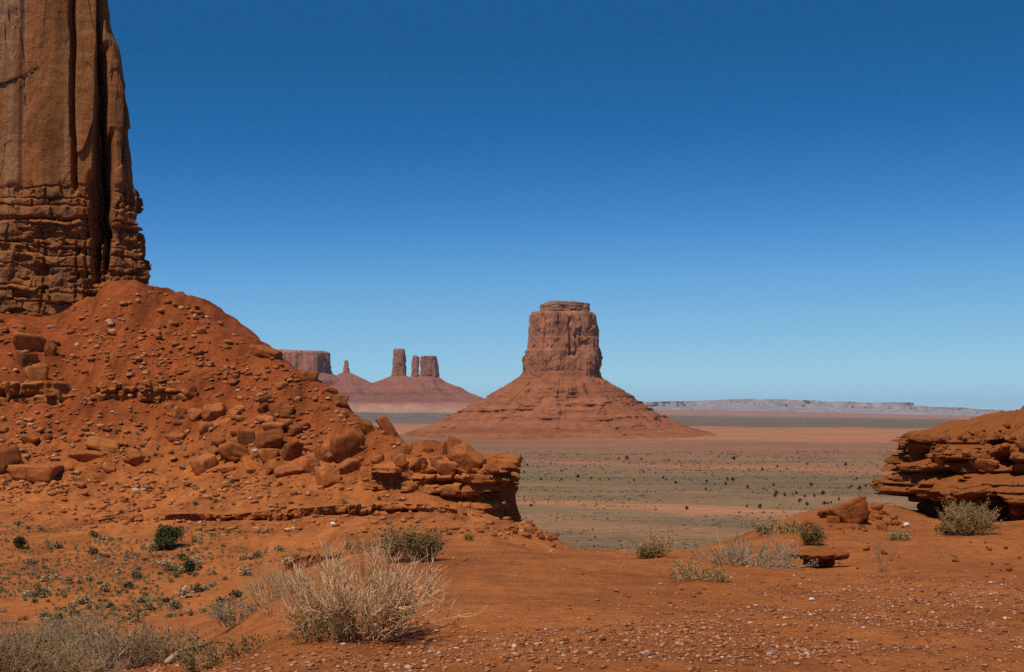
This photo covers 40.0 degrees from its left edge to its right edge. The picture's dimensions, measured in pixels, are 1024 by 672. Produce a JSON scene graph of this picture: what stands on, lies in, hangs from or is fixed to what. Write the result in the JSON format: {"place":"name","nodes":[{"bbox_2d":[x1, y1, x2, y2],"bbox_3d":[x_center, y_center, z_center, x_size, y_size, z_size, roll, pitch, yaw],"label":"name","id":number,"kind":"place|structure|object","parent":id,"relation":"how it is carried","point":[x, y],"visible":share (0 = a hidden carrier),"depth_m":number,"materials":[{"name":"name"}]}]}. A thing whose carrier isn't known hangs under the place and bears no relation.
{"place":"outdoors","nodes":[
{"label":"outdoors","id":0,"kind":"place"},
{"bbox_2d":[347,398,474,422],"bbox_3d":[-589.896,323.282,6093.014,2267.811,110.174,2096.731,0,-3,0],"label":"terrace hill","id":1,"kind":"structure","parent":0,"point":[412,410],"depth_m":5545.77,"materials":[{"name":"soil"}]},
{"bbox_2d":[279,349,339,386],"bbox_3d":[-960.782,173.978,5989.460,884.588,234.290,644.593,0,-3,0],"label":"flat topped mesa","id":2,"kind":"structure","parent":1,"relation":"on","point":[314,360],"depth_m":5902.42,"materials":[{"name":"brown stone"}]},
{"bbox_2d":[333,360,374,397],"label":"rock spire","id":3,"kind":"object","parent":1,"relation":"on","point":[351,385],"visible":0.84,"depth_m":5896.18,"materials":[{"name":"brown stone"}]},
{"bbox_2d":[362,349,446,398],"bbox_3d":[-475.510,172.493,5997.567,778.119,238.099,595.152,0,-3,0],"label":"rock pillar","id":4,"kind":"object","parent":1,"relation":"on","point":[395,382],"visible":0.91,"depth_m":5905.51,"materials":[{"name":"brown stone"}]},
{"bbox_2d":[403,355,442,392],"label":"rock pillar","id":5,"kind":"object","parent":1,"relation":"on","point":[415,384],"visible":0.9,"depth_m":5926.21,"materials":[{"name":"brown stone"}]},
{"bbox_2d":[418,356,484,400],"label":"rock stack","id":6,"kind":"object","parent":1,"relation":"on","point":[429,372],"visible":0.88,"depth_m":5949.92,"materials":[{"name":"brown stone"}]},
{"bbox_2d":[0,280,1023,671],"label":"red hillside terrain","id":7,"kind":"structure","parent":0,"point":[488,576],"depth_m":51.99,"materials":[{"name":"soil"}]},
{"bbox_2d":[0,445,21,474],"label":"boulder","id":8,"kind":"object","parent":7,"relation":"on","point":[10,455],"visible":0.63,"depth_m":138.72,"materials":[{"name":"stone"}]},
{"bbox_2d":[17,352,38,366],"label":"boulder","id":9,"kind":"object","parent":7,"relation":"on","point":[24,359],"visible":0.77,"depth_m":164.14,"materials":[{"name":"stone"}]},
{"bbox_2d":[20,434,39,444],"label":"boulder","id":10,"kind":"object","parent":7,"relation":"on","point":[29,438],"visible":1,"depth_m":146.43,"materials":[{"name":"stone"}]},
{"bbox_2d":[12,332,56,351],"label":"boulder","id":11,"kind":"object","parent":7,"relation":"on","point":[28,341],"visible":0.67,"depth_m":167.31,"materials":[{"name":"stone"}]},
{"bbox_2d":[6,464,63,482],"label":"boulder","id":12,"kind":"object","parent":7,"relation":"on","point":[45,473],"visible":0.81,"depth_m":136.91,"materials":[{"name":"stone"}]},
{"bbox_2d":[24,364,47,380],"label":"boulder","id":13,"kind":"object","parent":7,"relation":"on","point":[39,372],"visible":0.71,"depth_m":160.50,"materials":[{"name":"stone"}]},
{"bbox_2d":[0,615,72,671],"bbox_3d":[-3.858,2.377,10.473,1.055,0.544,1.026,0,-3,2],"label":"dry brush","id":14,"kind":"object","parent":7,"relation":"on","point":[10,659],"visible":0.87,"depth_m":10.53,"materials":[{"name":"beige plant"}]},
{"bbox_2d":[0,621,77,671],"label":"dry brush","id":15,"kind":"object","parent":7,"relation":"on","point":[23,661],"visible":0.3,"depth_m":10.93,"materials":[{"name":"beige plant"}]},
{"bbox_2d":[0,380,80,405],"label":"rock ledge","id":16,"kind":"object","parent":7,"relation":"on","point":[47,391],"visible":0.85,"depth_m":154.78,"materials":[{"name":"stone"}]},
{"bbox_2d":[0,616,88,671],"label":"dry brush","id":17,"kind":"object","parent":7,"relation":"on","point":[26,658],"visible":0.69,"depth_m":10.64,"materials":[{"name":"beige plant"}]},
{"bbox_2d":[44,339,56,355],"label":"boulder","id":18,"kind":"object","parent":7,"relation":"on","point":[50,348],"visible":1,"depth_m":166.48,"materials":[{"name":"stone"}]},
{"bbox_2d":[5,619,99,671],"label":"dry brush","id":19,"kind":"object","parent":7,"relation":"on","point":[45,629],"visible":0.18,"depth_m":12.15,"materials":[{"name":"grey plant"}]},
{"bbox_2d":[0,620,124,671],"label":"dry brush","id":20,"kind":"object","parent":7,"relation":"on","point":[78,658],"visible":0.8,"depth_m":10.70,"materials":[{"name":"yellow plant"}]},
{"bbox_2d":[23,621,112,671],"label":"dry brush","id":21,"kind":"object","parent":7,"relation":"on","point":[67,637],"visible":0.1,"depth_m":13.74,"materials":[{"name":"grey plant"}]},
{"bbox_2d":[7,623,134,671],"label":"dry brush","id":22,"kind":"object","parent":7,"relation":"on","point":[97,655],"visible":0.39,"depth_m":11.86,"materials":[{"name":"grey plant"}]},
{"bbox_2d":[0,0,151,315],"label":"sandstone cliff","id":23,"kind":"structure","parent":7,"relation":"on","point":[71,203],"depth_m":187.87,"materials":[{"name":"brown stone"}]},
{"bbox_2d":[28,606,131,640],"bbox_3d":[-4.992,3.328,16.077,1.173,0.536,1.114,0,-3,-1],"label":"dry brush","id":24,"kind":"object","parent":7,"relation":"on","point":[87,622],"visible":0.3,"depth_m":16.13,"materials":[{"name":"yellow plant"}]},
{"bbox_2d":[30,605,130,638],"bbox_3d":[-5.053,3.386,16.341,1.147,0.549,1.063,1,-3,-26],"label":"dry brush","id":25,"kind":"object","parent":7,"relation":"on","point":[58,619],"visible":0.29,"depth_m":16.34,"materials":[{"name":"grey plant"}]},
{"bbox_2d":[68,450,104,461],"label":"boulder","id":26,"kind":"object","parent":7,"relation":"on","point":[86,456],"visible":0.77,"depth_m":142.10,"materials":[{"name":"stone"}]},
{"bbox_2d":[85,436,120,451],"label":"boulder","id":27,"kind":"object","parent":7,"relation":"on","point":[98,443],"visible":0.89,"depth_m":144.07,"materials":[{"name":"stone"}]},
{"bbox_2d":[79,637,158,671],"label":"dry brush","id":28,"kind":"object","parent":7,"relation":"on","point":[142,657],"visible":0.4,"depth_m":13.09,"materials":[{"name":"grey plant"}]},
{"bbox_2d":[79,613,183,671],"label":"dry brush","id":29,"kind":"object","parent":7,"relation":"on","point":[129,651],"visible":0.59,"depth_m":13.17,"materials":[{"name":"grey plant"}]},
{"bbox_2d":[122,449,149,465],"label":"boulder","id":30,"kind":"object","parent":7,"relation":"on","point":[136,457],"visible":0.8,"depth_m":141.71,"materials":[{"name":"stone"}]},
{"bbox_2d":[81,382,196,400],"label":"rock ledge","id":31,"kind":"object","parent":7,"relation":"on","point":[148,391],"visible":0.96,"depth_m":155.13,"materials":[{"name":"stone"}]},
{"bbox_2d":[102,612,215,669],"bbox_3d":[-3.359,2.896,13.286,1.050,0.558,1.080,1,-3,-24],"label":"dry brush","id":32,"kind":"object","parent":7,"relation":"on","point":[163,647],"visible":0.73,"depth_m":13.20,"materials":[{"name":"beige plant"}]},
{"bbox_2d":[153,525,185,548],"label":"shrub","id":33,"kind":"object","parent":7,"relation":"on","point":[166,536],"visible":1,"depth_m":88.42,"materials":[{"name":"green plant"}]},
{"bbox_2d":[164,432,186,441],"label":"boulder","id":34,"kind":"object","parent":7,"relation":"on","point":[174,436],"visible":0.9,"depth_m":145.52,"materials":[{"name":"stone"}]},
{"bbox_2d":[175,585,193,597],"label":"pale tuft","id":35,"kind":"object","parent":7,"relation":"on","point":[184,591],"visible":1,"depth_m":67.90,"materials":[{"name":"beige plant"}]},
{"bbox_2d":[147,641,234,671],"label":"dry bush","id":36,"kind":"object","parent":7,"relation":"on","point":[188,664],"visible":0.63,"depth_m":9.91,"materials":[{"name":"yellow plant"}]},
{"bbox_2d":[187,408,201,421],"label":"stone","id":37,"kind":"object","parent":7,"relation":"on","point":[194,414],"visible":1,"depth_m":149.15,"materials":[{"name":"stone"}]},
{"bbox_2d":[0,328,392,625],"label":"undergrowth","id":38,"kind":"object","parent":7,"relation":"on","point":[103,576],"visible":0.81,"depth_m":76.37,"materials":[{"name":"green plant"}]},
{"bbox_2d":[190,451,216,475],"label":"boulder","id":39,"kind":"object","parent":7,"relation":"on","point":[202,463],"visible":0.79,"depth_m":135.81,"materials":[{"name":"stone"}]},
{"bbox_2d":[198,421,213,434],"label":"stone","id":40,"kind":"object","parent":7,"relation":"on","point":[204,426],"visible":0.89,"depth_m":145.42,"materials":[{"name":"stone"}]},
{"bbox_2d":[201,402,226,421],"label":"boulder","id":41,"kind":"object","parent":7,"relation":"on","point":[209,412],"visible":0.81,"depth_m":148.76,"materials":[{"name":"stone"}]},
{"bbox_2d":[211,435,225,447],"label":"stone","id":42,"kind":"object","parent":7,"relation":"on","point":[217,440],"visible":0.61,"depth_m":139.54,"materials":[{"name":"stone"}]},
{"bbox_2d":[173,626,281,664],"bbox_3d":[-1.931,2.168,9.829,0.834,0.268,0.514,1,-3,-24],"label":"dry bush","id":43,"kind":"object","parent":7,"relation":"on","point":[244,646],"visible":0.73,"depth_m":9.80,"materials":[{"name":"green plant"}]},
{"bbox_2d":[204,593,260,628],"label":"grey bush","id":44,"kind":"object","parent":7,"relation":"on","point":[229,613],"visible":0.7,"depth_m":13.91,"materials":[{"name":"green plant"}]},
{"bbox_2d":[217,441,249,460],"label":"boulder","id":45,"kind":"object","parent":7,"relation":"on","point":[227,450],"visible":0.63,"depth_m":136.18,"materials":[{"name":"stone"}]},
{"bbox_2d":[237,430,254,445],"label":"boulder","id":46,"kind":"object","parent":7,"relation":"on","point":[246,438],"visible":0.61,"depth_m":139.01,"materials":[{"name":"stone"}]},
{"bbox_2d":[225,566,295,605],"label":"dry grass","id":47,"kind":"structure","parent":7,"relation":"on","point":[258,596],"depth_m":13.99,"materials":[{"name":"plant"}]},
{"bbox_2d":[249,345,282,358],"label":"boulder","id":48,"kind":"object","parent":7,"relation":"on","point":[264,351],"visible":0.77,"depth_m":163.56,"materials":[{"name":"stone"}]},
{"bbox_2d":[257,448,278,462],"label":"boulder","id":49,"kind":"object","parent":7,"relation":"on","point":[265,455],"visible":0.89,"depth_m":134.32,"materials":[{"name":"stone"}]},
{"bbox_2d":[254,428,283,448],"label":"boulder","id":50,"kind":"object","parent":7,"relation":"on","point":[272,438],"visible":0.81,"depth_m":137.70,"materials":[{"name":"stone"}]},
{"bbox_2d":[90,501,456,524],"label":"rock ledge","id":51,"kind":"object","parent":7,"relation":"on","point":[378,508],"visible":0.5,"depth_m":108.66,"materials":[{"name":"stone"}]},
{"bbox_2d":[262,422,284,430],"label":"boulder","id":52,"kind":"object","parent":7,"relation":"on","point":[266,426],"visible":0.69,"depth_m":140.79,"materials":[{"name":"stone"}]},
{"bbox_2d":[0,286,555,546],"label":"scree gravel","id":53,"kind":"structure","parent":7,"relation":"on","point":[223,485],"depth_m":141.92,"materials":[{"name":"stone"}]},
{"bbox_2d":[268,404,294,417],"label":"boulder","id":54,"kind":"object","parent":7,"relation":"on","point":[283,411],"visible":0.97,"depth_m":144.09,"materials":[{"name":"stone"}]},
{"bbox_2d":[274,464,302,476],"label":"boulder","id":55,"kind":"object","parent":7,"relation":"on","point":[282,471],"visible":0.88,"depth_m":128.17,"materials":[{"name":"stone"}]},
{"bbox_2d":[281,440,302,460],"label":"boulder","id":56,"kind":"object","parent":7,"relation":"on","point":[290,451],"visible":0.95,"depth_m":132.57,"materials":[{"name":"stone"}]},
{"bbox_2d":[259,555,332,597],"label":"dry grass","id":57,"kind":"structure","parent":7,"relation":"on","point":[274,588],"depth_m":13.50,"materials":[{"name":"plant"}]},
{"bbox_2d":[289,423,302,436],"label":"stone","id":58,"kind":"object","parent":7,"relation":"on","point":[295,430],"visible":1,"depth_m":140.29,"materials":[{"name":"stone"}]},
{"bbox_2d":[263,553,352,616],"bbox_3d":[-1.536,1.997,11.274,0.756,0.512,0.805,-1,-3,19],"label":"dry bush","id":59,"kind":"object","parent":7,"relation":"on","point":[286,598],"visible":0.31,"depth_m":11.16,"materials":[{"name":"plant"}]},
{"bbox_2d":[297,370,318,381],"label":"boulder","id":60,"kind":"object","parent":7,"relation":"on","point":[307,376],"visible":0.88,"depth_m":154.03,"materials":[{"name":"stone"}]},
{"bbox_2d":[302,457,319,472],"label":"boulder","id":61,"kind":"object","parent":7,"relation":"on","point":[309,464],"visible":0.81,"depth_m":127.98,"materials":[{"name":"stone"}]},
{"bbox_2d":[282,551,341,571],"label":"rock ledge","id":62,"kind":"object","parent":7,"relation":"on","point":[297,560],"visible":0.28,"depth_m":68.77,"materials":[{"name":"stone"}]},
{"bbox_2d":[314,446,329,461],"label":"boulder","id":63,"kind":"object","parent":7,"relation":"on","point":[319,453],"visible":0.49,"depth_m":130.95,"materials":[{"name":"stone"}]},
{"bbox_2d":[284,599,367,643],"bbox_3d":[-1.326,2.059,9.917,0.641,0.391,0.590,2,-3,-31],"label":"dry bush","id":64,"kind":"object","parent":7,"relation":"on","point":[317,636],"visible":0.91,"depth_m":9.89,"materials":[{"name":"beige plant"}]},
{"bbox_2d":[313,465,340,487],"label":"boulder","id":65,"kind":"object","parent":7,"relation":"on","point":[327,476],"visible":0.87,"depth_m":123.93,"materials":[{"name":"stone"}]},
{"bbox_2d":[335,394,348,406],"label":"boulder","id":66,"kind":"object","parent":7,"relation":"on","point":[342,399],"visible":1,"depth_m":147.16,"materials":[{"name":"stone"}]},
{"bbox_2d":[329,432,364,462],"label":"boulder","id":67,"kind":"object","parent":7,"relation":"on","point":[344,447],"visible":0.82,"depth_m":129.14,"materials":[{"name":"stone"}]},
{"bbox_2d":[337,458,360,473],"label":"boulder","id":68,"kind":"object","parent":7,"relation":"on","point":[348,465],"visible":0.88,"depth_m":125.98,"materials":[{"name":"stone"}]},
{"bbox_2d":[337,532,377,553],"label":"dry bush","id":69,"kind":"object","parent":7,"relation":"on","point":[366,544],"visible":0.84,"depth_m":55.55,"materials":[{"name":"yellow plant"}]},
{"bbox_2d":[358,419,374,433],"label":"boulder","id":70,"kind":"object","parent":7,"relation":"on","point":[366,426],"visible":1,"depth_m":134.31,"materials":[{"name":"stone"}]},
{"bbox_2d":[254,531,485,643],"bbox_3d":[-1.007,1.846,10.201,1.666,0.901,1.302,0,-3,0],"label":"dry bush","id":71,"kind":"object","parent":7,"relation":"on","point":[378,602],"visible":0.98,"depth_m":10.01,"materials":[{"name":"beige plant"}]},
{"bbox_2d":[375,416,397,435],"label":"boulder","id":72,"kind":"object","parent":7,"relation":"on","point":[384,423],"visible":0.91,"depth_m":133.25,"materials":[{"name":"stone"}]},
{"bbox_2d":[371,518,425,563],"bbox_3d":[-1.260,2.349,16.056,0.684,0.544,0.730,0,-3,0],"label":"dry bush","id":73,"kind":"object","parent":7,"relation":"on","point":[393,550],"visible":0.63,"depth_m":15.97,"materials":[{"name":"yellow plant"}]},
{"bbox_2d":[392,524,447,561],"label":"green bush","id":74,"kind":"object","parent":7,"relation":"on","point":[416,543],"visible":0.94,"depth_m":15.80,"materials":[{"name":"green plant"}]},
{"bbox_2d":[364,456,521,521],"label":"rock spur","id":75,"kind":"structure","parent":7,"relation":"on","point":[481,490],"depth_m":117.30,"materials":[{"name":"stone"}]},
{"bbox_2d":[359,467,374,480],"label":"boulder","id":76,"kind":"object","parent":75,"relation":"on","point":[364,472],"visible":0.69,"depth_m":123.70,"materials":[{"name":"stone"}]},
{"bbox_2d":[392,453,406,468],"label":"boulder","id":77,"kind":"object","parent":75,"relation":"on","point":[399,460],"visible":1,"depth_m":116.93,"materials":[{"name":"stone"}]},
{"bbox_2d":[410,457,427,469],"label":"boulder","id":78,"kind":"object","parent":75,"relation":"on","point":[417,462],"visible":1,"depth_m":116.68,"materials":[{"name":"stone"}]},
{"bbox_2d":[435,459,457,476],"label":"boulder","id":79,"kind":"object","parent":75,"relation":"on","point":[444,467],"visible":1,"depth_m":116.69,"materials":[{"name":"stone"}]},
{"bbox_2d":[447,435,461,456],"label":"boulder","id":80,"kind":"object","parent":75,"relation":"on","point":[452,441],"visible":0.48,"depth_m":123.71,"materials":[{"name":"stone"}]},
{"bbox_2d":[448,442,486,473],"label":"boulder","id":81,"kind":"object","parent":75,"relation":"on","point":[466,457],"visible":0.9,"depth_m":117.45,"materials":[{"name":"stone"}]},
{"bbox_2d":[481,464,498,474],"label":"boulder","id":82,"kind":"object","parent":75,"relation":"on","point":[491,469],"visible":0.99,"depth_m":117.32,"materials":[{"name":"stone"}]},
{"bbox_2d":[480,452,523,469],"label":"boulder","id":83,"kind":"object","parent":75,"relation":"on","point":[509,461],"visible":0.8,"depth_m":120.71,"materials":[{"name":"stone"}]},
{"bbox_2d":[632,542,668,558],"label":"green bush","id":84,"kind":"object","parent":7,"relation":"on","point":[644,553],"visible":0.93,"depth_m":17.36,"materials":[{"name":"green plant"}]},
{"bbox_2d":[632,524,682,557],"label":"dry bush","id":85,"kind":"object","parent":7,"relation":"on","point":[660,544],"visible":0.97,"depth_m":17.43,"materials":[{"name":"yellow plant"}]},
{"bbox_2d":[659,553,730,582],"bbox_3d":[1.832,2.330,14.088,0.693,0.293,0.664,-1,-3,15],"label":"dry bush","id":86,"kind":"object","parent":7,"relation":"on","point":[684,569],"visible":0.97,"depth_m":14.07,"materials":[{"name":"yellow plant"}]},
{"bbox_2d":[703,568,731,582],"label":"dry bush","id":87,"kind":"object","parent":7,"relation":"on","point":[716,577],"visible":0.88,"depth_m":14.03,"materials":[{"name":"beige plant"}]},
{"bbox_2d":[696,530,754,565],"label":"grey bush","id":88,"kind":"object","parent":7,"relation":"on","point":[716,558],"visible":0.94,"depth_m":16.50,"materials":[{"name":"grey plant"}]},
{"bbox_2d":[681,532,817,569],"bbox_3d":[2.846,2.546,16.515,1.331,0.504,1.198,1,-3,-21],"label":"grey bush","id":89,"kind":"object","parent":7,"relation":"on","point":[771,561],"visible":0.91,"depth_m":16.58,"materials":[{"name":"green plant"}]},
{"bbox_2d":[751,517,807,534],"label":"green bush","id":90,"kind":"object","parent":7,"relation":"on","point":[765,529],"visible":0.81,"depth_m":21.99,"materials":[{"name":"yellow plant"}]},
{"bbox_2d":[790,521,828,545],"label":"green bush","id":91,"kind":"object","parent":7,"relation":"on","point":[813,536],"visible":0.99,"depth_m":19.75,"materials":[{"name":"green plant"}]},
{"bbox_2d":[789,547,849,567],"bbox_3d":[3.657,2.702,16.735,0.681,0.380,0.606,-1,-3,18],"label":"undercut rock","id":92,"kind":"object","parent":7,"relation":"on","point":[824,556],"visible":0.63,"depth_m":16.63,"materials":[{"name":"stone"}]},
{"bbox_2d":[826,494,868,523],"bbox_3d":[5.647,2.974,23.596,0.632,0.493,0.474,-22,2,-12],"label":"boulder","id":93,"kind":"object","parent":7,"relation":"on","point":[853,511],"visible":0.87,"depth_m":23.39,"materials":[{"name":"stone"}]},
{"bbox_2d":[872,538,900,571],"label":"dry weed","id":94,"kind":"object","parent":7,"relation":"on","point":[880,570],"visible":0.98,"depth_m":16.05,"materials":[{"name":"beige plant"}]},
{"bbox_2d":[886,527,911,540],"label":"green bush","id":95,"kind":"object","parent":7,"relation":"on","point":[903,536],"visible":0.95,"depth_m":20.85,"materials":[{"name":"grey plant"}]},
{"bbox_2d":[868,406,1023,520],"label":"rock outcrop","id":96,"kind":"object","parent":7,"relation":"on","point":[924,480],"visible":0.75,"depth_m":28.06,"materials":[{"name":"stone"}]},
{"bbox_2d":[968,458,999,471],"bbox_3d":[9.290,2.523,27.692,0.529,0.276,0.397,5,-4,-11],"label":"boulder","id":97,"kind":"object","parent":96,"relation":"on","point":[989,465],"visible":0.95,"depth_m":27.53,"materials":[{"name":"stone"}]},
{"bbox_2d":[933,520,964,534],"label":"green bush","id":98,"kind":"object","parent":7,"relation":"on","point":[939,528],"visible":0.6,"depth_m":21.25,"materials":[{"name":"green plant"}]},
{"bbox_2d":[936,494,1008,535],"bbox_3d":[6.812,2.665,20.981,1.056,0.661,1.052,0,-3,0],"label":"green bush","id":99,"kind":"object","parent":7,"relation":"on","point":[966,520],"visible":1,"depth_m":20.83,"materials":[{"name":"yellow plant"}]},
{"bbox_2d":[86,570,1023,671],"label":"gravel","id":100,"kind":"structure","parent":0,"point":[807,651],"depth_m":9.79,"materials":[{"name":"beige gravel"}]},
{"bbox_2d":[108,0,1023,409],"label":"sky","id":101,"kind":"structure","parent":0,"point":[818,200],"materials":[{"name":"blue"}]},
{"bbox_2d":[216,503,1020,638],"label":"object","id":102,"kind":"structure","parent":0,"point":[804,592],"depth_m":16.29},
{"bbox_2d":[372,410,977,550],"bbox_3d":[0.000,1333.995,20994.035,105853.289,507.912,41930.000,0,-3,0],"label":"valley ground","id":103,"kind":"structure","parent":0,"point":[782,434],"depth_m":1113.37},
{"bbox_2d":[398,300,716,439],"bbox_3d":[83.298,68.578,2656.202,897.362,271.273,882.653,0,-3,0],"label":"sandstone butte","id":104,"kind":"object","parent":103,"relation":"on","point":[559,387],"visible":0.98,"depth_m":2542.89,"materials":[{"name":"stone"}]},
{"bbox_2d":[477,450,915,549],"bbox_3d":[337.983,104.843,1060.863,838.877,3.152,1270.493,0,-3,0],"label":"valley undergrowth","id":105,"kind":"object","parent":103,"relation":"on","point":[802,472],"visible":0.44,"depth_m":958.86,"materials":[{"name":"green plant"}]},
{"bbox_2d":[643,399,1014,415],"bbox_3d":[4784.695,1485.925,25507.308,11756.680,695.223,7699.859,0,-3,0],"label":"distant mesa","id":106,"kind":"structure","parent":103,"relation":"on","point":[817,406],"depth_m":23678.47,"materials":[{"name":"grey stone"}]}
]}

